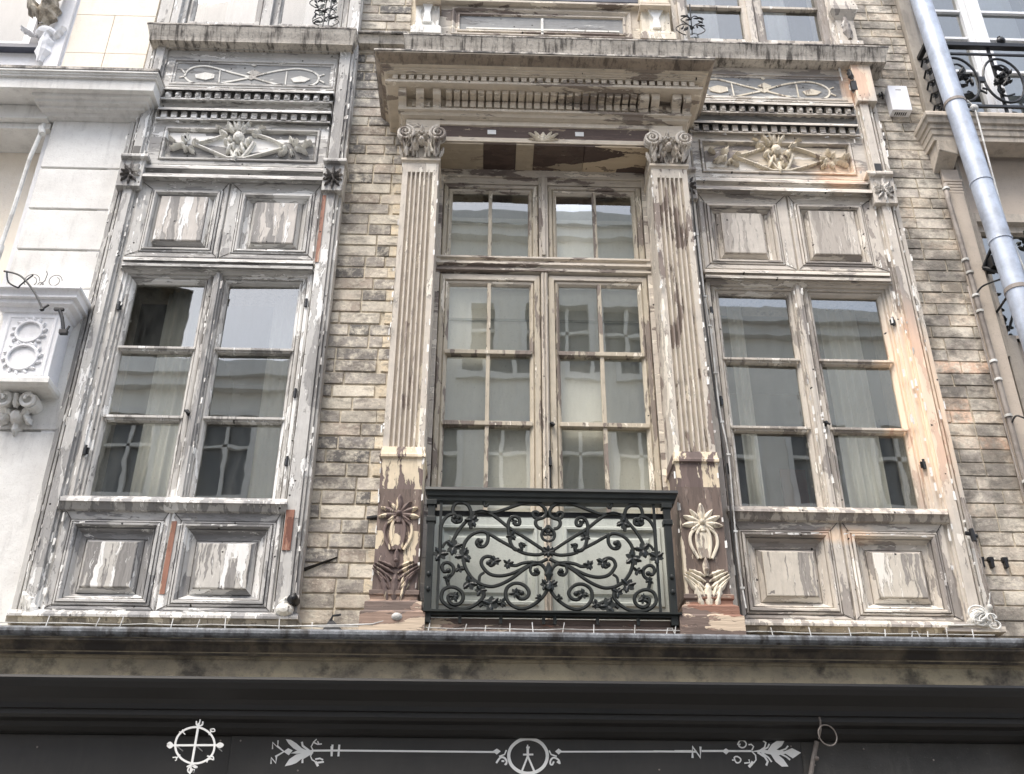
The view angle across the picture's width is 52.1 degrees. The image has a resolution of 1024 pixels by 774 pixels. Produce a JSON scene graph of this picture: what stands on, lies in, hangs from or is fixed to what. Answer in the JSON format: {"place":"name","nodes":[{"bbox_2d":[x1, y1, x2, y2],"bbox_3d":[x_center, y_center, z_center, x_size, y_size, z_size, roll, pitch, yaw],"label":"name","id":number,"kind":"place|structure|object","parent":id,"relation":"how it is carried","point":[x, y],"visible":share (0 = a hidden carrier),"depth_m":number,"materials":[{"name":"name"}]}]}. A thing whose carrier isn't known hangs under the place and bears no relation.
{"place":"outdoors","nodes":[
{"label":"outdoors","id":0,"kind":"place"},
{"bbox_2d":[895,0,1023,504],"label":"plastered house","id":1,"kind":"structure","parent":0,"point":[979,21],"depth_m":7.29,"materials":[{"name":"beige paint"}]},
{"bbox_2d":[910,0,1023,351],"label":"downpipe","id":2,"kind":"object","parent":1,"relation":"attached to","point":[1003,261],"visible":0.98,"depth_m":6.90,"materials":[{"name":"metal"}]},
{"bbox_2d":[917,36,1023,112],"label":"balcony railing","id":3,"kind":"object","parent":1,"relation":"on","point":[1001,78],"visible":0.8,"depth_m":7.53,"materials":[{"name":"black metal"}]},
{"bbox_2d":[935,0,1023,112],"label":"window frame","id":4,"kind":"structure","parent":1,"relation":"in","point":[978,20],"depth_m":8.13,"materials":[{"name":"white paint"}]},
{"bbox_2d":[942,183,1023,498],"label":"conduit pipe","id":5,"kind":"object","parent":1,"relation":"attached to","point":[993,362],"visible":1,"depth_m":6.49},
{"bbox_2d":[976,279,1023,422],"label":"loose cable","id":6,"kind":"object","parent":5,"relation":"attached to","point":[1015,416],"visible":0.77,"depth_m":6.65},
{"bbox_2d":[967,100,1023,269],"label":"white cable","id":7,"kind":"object","parent":1,"relation":"hanging from","point":[973,107],"visible":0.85,"depth_m":7.08,"materials":[{"name":"white plastic"}]},
{"bbox_2d":[972,213,1023,341],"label":"window frame","id":8,"kind":"structure","parent":1,"relation":"in","point":[1015,222],"depth_m":7.11,"materials":[{"name":"white"}]},
{"bbox_2d":[1016,230,1023,250],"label":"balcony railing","id":9,"kind":"object","parent":1,"relation":"attached to","point":[1021,248],"visible":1,"depth_m":6.69,"materials":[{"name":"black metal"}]},
{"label":"ground","id":10,"kind":"structure","parent":0,"visible":0},
{"bbox_2d":[0,0,166,624],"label":"stucco house","id":11,"kind":"structure","parent":10,"relation":"on","point":[81,82],"depth_m":6.96,"materials":[{"name":"paint"}]},
{"bbox_2d":[0,0,41,43],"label":"window frame","id":12,"kind":"structure","parent":11,"relation":"in","point":[32,24],"depth_m":7.67,"materials":[{"name":"white paint"}]},
{"bbox_2d":[0,123,45,258],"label":"white conduit","id":13,"kind":"object","parent":11,"relation":"attached to","point":[41,130],"visible":1,"depth_m":6.85,"materials":[{"name":"white plastic"}]},
{"bbox_2d":[3,270,48,310],"bbox_3d":[-2.849,-0.566,6.129,0.320,0.286,0.018,1,-30,-1],"label":"iron bracket arm","id":14,"kind":"object","parent":11,"relation":"attached to","point":[42,308],"visible":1,"depth_m":6.15},
{"bbox_2d":[24,271,61,285],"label":"wire loops","id":15,"kind":"object","parent":11,"relation":"on","point":[45,279],"visible":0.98,"depth_m":6.28,"materials":[{"name":"white metal"}]},
{"bbox_2d":[54,307,69,334],"bbox_3d":[-2.628,-0.385,6.106,0.119,0.176,0.030,1,-30,-1],"label":"iron stub","id":16,"kind":"object","parent":11,"relation":"attached to","point":[63,331],"visible":1,"depth_m":6.09,"materials":[{"name":"black metal"}]},
{"bbox_2d":[0,0,1023,685],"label":"town house","id":17,"kind":"structure","parent":10,"relation":"on","point":[386,262],"depth_m":6.51,"materials":[{"name":"brick"}]},
{"bbox_2d":[5,44,358,628],"bbox_3d":[-1.866,-0.575,6.636,1.521,4.311,0.461,1,-30,-1],"label":"bay window","id":18,"kind":"structure","parent":17,"relation":"in","point":[237,146],"depth_m":6.39,"materials":[{"name":"grey paint"}]},
{"bbox_2d":[287,593,299,605],"bbox_3d":[-1.146,1.116,5.494,0.055,0.058,0.081,-6,-30,11],"label":"iron ball","id":19,"kind":"object","parent":17,"relation":"attached to","point":[293,599],"visible":1,"depth_m":5.47,"materials":[{"name":"black metal"}]},
{"bbox_2d":[304,556,337,570],"bbox_3d":[-1.045,0.966,5.723,0.175,0.087,0.028,1,-30,-1],"label":"iron wedge","id":20,"kind":"object","parent":17,"relation":"on","point":[316,565],"visible":1,"depth_m":5.72,"materials":[{"name":"black metal"}]},
{"bbox_2d":[309,0,338,26],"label":"wrought iron scrollwork","id":21,"kind":"object","parent":17,"relation":"attached to","point":[329,16],"visible":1,"depth_m":7.71,"materials":[{"name":"black metal"}]},
{"bbox_2d":[323,613,341,629],"bbox_3d":[-0.901,1.184,5.277,0.100,0.088,0.020,1,-30,-1],"label":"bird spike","id":22,"kind":"object","parent":17,"relation":"on","point":[330,622],"visible":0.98,"depth_m":5.27,"materials":[{"name":"grey metal"}]},
{"bbox_2d":[286,613,401,626],"bbox_3d":[-0.839,1.170,5.242,0.581,0.095,0.026,1,-30,-1],"label":"cable","id":23,"kind":"object","parent":17,"relation":"on","point":[396,616],"visible":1,"depth_m":5.24,"materials":[{"name":"white plastic"}]},
{"bbox_2d":[367,515,376,519],"bbox_3d":[-0.770,0.731,5.870,0.086,0.028,0.025,1,-30,-1],"label":"rusty stub","id":24,"kind":"object","parent":17,"relation":"attached to","point":[373,517],"visible":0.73,"depth_m":5.86,"materials":[{"name":"black metal"}]},
{"bbox_2d":[0,616,994,637],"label":"pigeon wire","id":25,"kind":"object","parent":17,"relation":"on","point":[593,629],"visible":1,"depth_m":5.26,"materials":[{"name":"grey metal"}]},
{"bbox_2d":[0,674,1023,773],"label":"shop fascia","id":26,"kind":"structure","parent":17,"relation":"attached to","point":[91,724],"depth_m":5.23,"materials":[{"name":"grey paint"}]},
{"bbox_2d":[167,719,223,773],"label":"compass emblem","id":27,"kind":"object","parent":26,"relation":"attached to","point":[192,763],"visible":1,"depth_m":5.09,"materials":[{"name":"white paint"}]},
{"bbox_2d":[808,717,837,773],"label":"hanging ring","id":28,"kind":"object","parent":26,"relation":"hanging from","point":[814,757],"visible":1,"depth_m":5.26,"materials":[{"name":"grey metal"}]},
{"bbox_2d":[420,168,678,633],"bbox_3d":[0.214,-0.077,6.261,1.830,3.288,0.400,1,-30,-1],"label":"french window","id":29,"kind":"structure","parent":17,"relation":"in","point":[596,417],"depth_m":6.41,"materials":[{"name":"beige paint"}]},
{"bbox_2d":[423,486,681,626],"bbox_3d":[0.212,0.883,5.476,1.358,0.737,0.094,1,-30,-1],"label":"balcony railing","id":30,"kind":"object","parent":17,"relation":"on","point":[582,499],"visible":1,"depth_m":5.47,"materials":[{"name":"black metal"}]},
{"bbox_2d":[675,4,705,34],"bbox_3d":[1.325,-2.744,7.807,0.224,0.328,0.035,1,-30,-1],"label":"wrought iron scrollwork","id":31,"kind":"object","parent":17,"relation":"attached to","point":[691,26],"visible":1,"depth_m":7.78,"materials":[{"name":"black metal"}]},
{"bbox_2d":[691,188,741,614],"bbox_3d":[1.178,-0.021,6.138,0.077,2.901,0.038,26,-38,-37],"label":"black cable","id":32,"kind":"object","parent":17,"relation":"attached to","point":[733,542],"visible":0.95,"depth_m":6.07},
{"bbox_2d":[686,67,996,636],"bbox_3d":[1.816,-0.334,7.033,1.525,4.311,1.168,1,-30,-1],"label":"bay window","id":33,"kind":"structure","parent":17,"relation":"in","point":[785,166],"depth_m":6.53,"materials":[{"name":"beige paint"}]},
{"bbox_2d":[878,86,911,116],"bbox_3d":[2.757,-2.059,7.544,0.195,0.238,0.076,1,-30,-1],"label":"alarm box","id":34,"kind":"object","parent":17,"relation":"attached to","point":[897,98],"visible":1,"depth_m":7.51,"materials":[{"name":"white plastic"}]},
{"bbox_2d":[965,528,977,541],"bbox_3d":[2.542,0.819,5.780,0.068,0.072,0.034,1,-30,-1],"label":"cable clamp","id":35,"kind":"object","parent":17,"relation":"attached to","point":[972,534],"visible":1,"depth_m":5.77,"materials":[{"name":"black metal"}]},
{"bbox_2d":[947,593,1001,629],"bbox_3d":[2.434,1.183,5.546,0.280,0.212,0.045,1,-30,-1],"label":"cable tangle","id":36,"kind":"object","parent":17,"relation":"attached to","point":[985,617],"visible":1,"depth_m":5.52,"materials":[{"name":"white plastic"}]},
{"bbox_2d":[960,497,997,617],"bbox_3d":[2.553,0.925,5.728,0.051,0.701,0.034,1,-30,-1],"label":"grey cable","id":37,"kind":"object","parent":17,"relation":"attached to","point":[977,552],"visible":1,"depth_m":5.70,"materials":[{"name":"grey plastic"}]},
{"bbox_2d":[986,557,994,568],"bbox_3d":[2.676,0.981,5.845,0.030,0.060,0.030,1,-30,-1],"label":"iron clip","id":38,"kind":"object","parent":17,"relation":"attached to","point":[990,560],"visible":1,"depth_m":5.84,"materials":[{"name":"black metal"}]},
{"bbox_2d":[1000,557,1008,568],"bbox_3d":[2.756,0.982,5.847,0.030,0.060,0.030,1,-30,-1],"label":"iron clip","id":39,"kind":"object","parent":17,"relation":"attached to","point":[1004,560],"visible":1,"depth_m":5.84,"materials":[{"name":"black metal"}]}
]}

